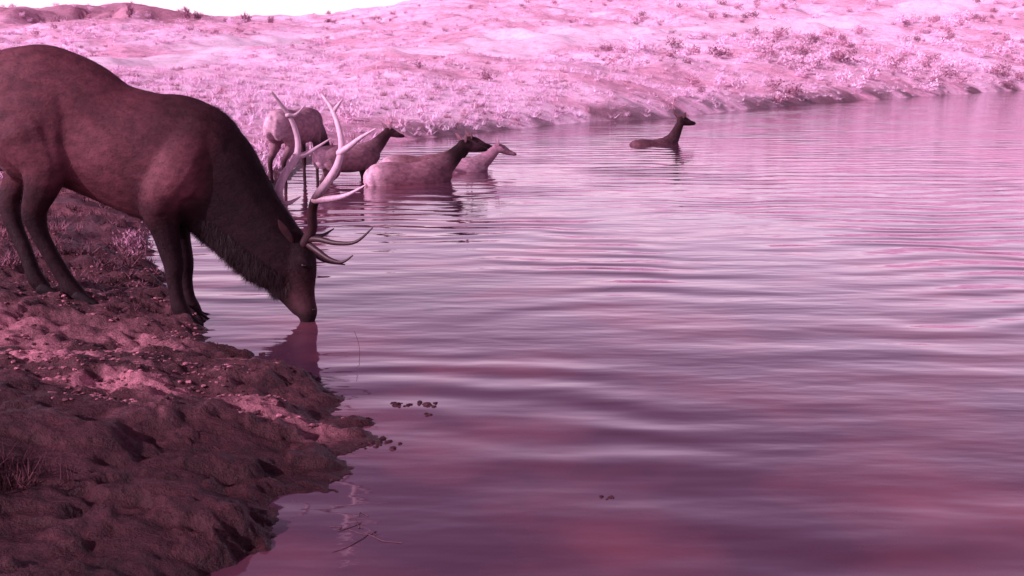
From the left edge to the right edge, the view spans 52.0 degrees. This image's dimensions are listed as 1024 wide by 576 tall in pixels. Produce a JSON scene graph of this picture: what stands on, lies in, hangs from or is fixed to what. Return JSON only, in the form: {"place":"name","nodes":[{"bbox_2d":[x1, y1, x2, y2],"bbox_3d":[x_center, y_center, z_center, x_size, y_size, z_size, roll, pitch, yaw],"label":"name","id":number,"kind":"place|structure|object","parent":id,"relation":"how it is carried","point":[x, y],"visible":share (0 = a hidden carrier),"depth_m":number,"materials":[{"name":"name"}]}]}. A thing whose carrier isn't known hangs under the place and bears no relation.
{"place":"outdoors","nodes":[
{"label":"outdoors","id":0,"kind":"place"},
{"bbox_2d":[0,0,407,15],"label":"sky","id":1,"kind":"structure","parent":0,"point":[206,7],"materials":[{"name":"white"}]},
{"bbox_2d":[0,0,1023,575],"bbox_3d":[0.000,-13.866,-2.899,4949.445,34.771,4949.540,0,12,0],"label":"ground","id":2,"kind":"structure","parent":0,"point":[188,482],"depth_m":8.07,"materials":[{"name":"brown soil"}]},
{"bbox_2d":[0,285,186,491],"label":"dry grass tufts","id":3,"kind":"object","parent":2,"relation":"on","point":[7,487],"visible":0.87,"depth_m":4.02,"materials":[{"name":"beige plant"}]},
{"bbox_2d":[0,170,280,287],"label":"bank grass","id":4,"kind":"structure","parent":2,"relation":"on","point":[7,262],"depth_m":9.04,"materials":[{"name":"beige plant"}]},
{"bbox_2d":[0,231,347,429],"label":"mud clods","id":5,"kind":"object","parent":2,"relation":"on","point":[274,401],"visible":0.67,"depth_m":5.56,"materials":[{"name":"brown soil"}]},
{"bbox_2d":[107,153,261,254],"bbox_3d":[-4.211,-1.196,12.472,1.644,0.524,7.444,-1,12,-5],"label":"bank sagebrush","id":6,"kind":"object","parent":2,"relation":"on","point":[131,240],"visible":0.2,"depth_m":9.12,"materials":[{"name":"grey plant"}]},
{"bbox_2d":[0,43,375,325],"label":"bull elk","id":7,"kind":"object","parent":2,"relation":"on","point":[174,172],"visible":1,"depth_m":6.79,"materials":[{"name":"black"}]},
{"bbox_2d":[51,4,346,22],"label":"juniper shrubs","id":8,"kind":"object","parent":2,"relation":"on","point":[195,14],"visible":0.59,"depth_m":108.86,"materials":[{"name":"green plant"}]},
{"bbox_2d":[263,107,329,184],"bbox_3d":[-3.196,-2.138,15.938,0.458,1.195,1.873,4,13,18],"label":"cow elk","id":9,"kind":"object","parent":2,"relation":"on","point":[277,130],"visible":0.73,"depth_m":15.36,"materials":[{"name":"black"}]},
{"bbox_2d":[312,123,404,181],"bbox_3d":[-2.323,-1.897,16.089,1.642,1.219,0.354,-10,16,-39],"label":"cow elk","id":10,"kind":"object","parent":2,"relation":"on","point":[361,158],"visible":0.74,"depth_m":15.87,"materials":[{"name":"black"}]},
{"bbox_2d":[428,138,516,172],"bbox_3d":[-0.712,-1.857,17.345,1.625,1.200,0.344,-3,12,-14],"label":"elk calf","id":11,"kind":"object","parent":2,"relation":"on","point":[482,162],"visible":0.4,"depth_m":17.27},
{"bbox_2d":[0,4,1023,179],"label":"dry grass","id":12,"kind":"structure","parent":2,"relation":"on","point":[247,97],"depth_m":35.26,"materials":[{"name":"beige plant"}]},
{"bbox_2d":[0,0,1023,120],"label":"sagebrush","id":13,"kind":"object","parent":2,"relation":"on","point":[911,66],"visible":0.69,"depth_m":70.16,"materials":[{"name":"grey plant"}]},
{"bbox_2d":[143,90,1023,575],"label":"pond water","id":14,"kind":"structure","parent":0,"point":[785,340],"depth_m":6.55,"materials":[{"name":"purple liquid"}]},
{"bbox_2d":[330,331,401,552],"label":"twigs","id":15,"kind":"object","parent":14,"relation":"on","point":[366,534],"visible":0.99,"depth_m":3.95,"materials":[{"name":"brown wood"}]},
{"bbox_2d":[363,133,487,185],"bbox_3d":[-1.263,-1.543,15.760,2.051,1.504,0.433,-7,14,-29],"label":"cow elk","id":16,"kind":"object","parent":14,"relation":"in","point":[440,168],"visible":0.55,"depth_m":15.49,"materials":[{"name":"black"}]},
{"bbox_2d":[379,130,491,162],"bbox_3d":[-1.352,-2.009,18.791,2.144,1.574,0.453,-4,13,-20],"label":"cow elk","id":17,"kind":"object","parent":14,"relation":"in","point":[403,158],"visible":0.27,"depth_m":18.52,"materials":[{"name":"black"}]},
{"bbox_2d":[259,352,613,499],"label":"mud crumbs","id":18,"kind":"object","parent":14,"relation":"on","point":[372,441],"visible":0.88,"depth_m":4.89,"materials":[{"name":"brown soil"}]},
{"bbox_2d":[629,112,695,145],"bbox_3d":[3.366,-3.067,23.527,2.049,1.715,0.443,-9,15,-35],"label":"cow elk","id":19,"kind":"object","parent":14,"relation":"in","point":[672,136],"visible":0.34,"depth_m":23.55,"materials":[{"name":"black"}]}
]}

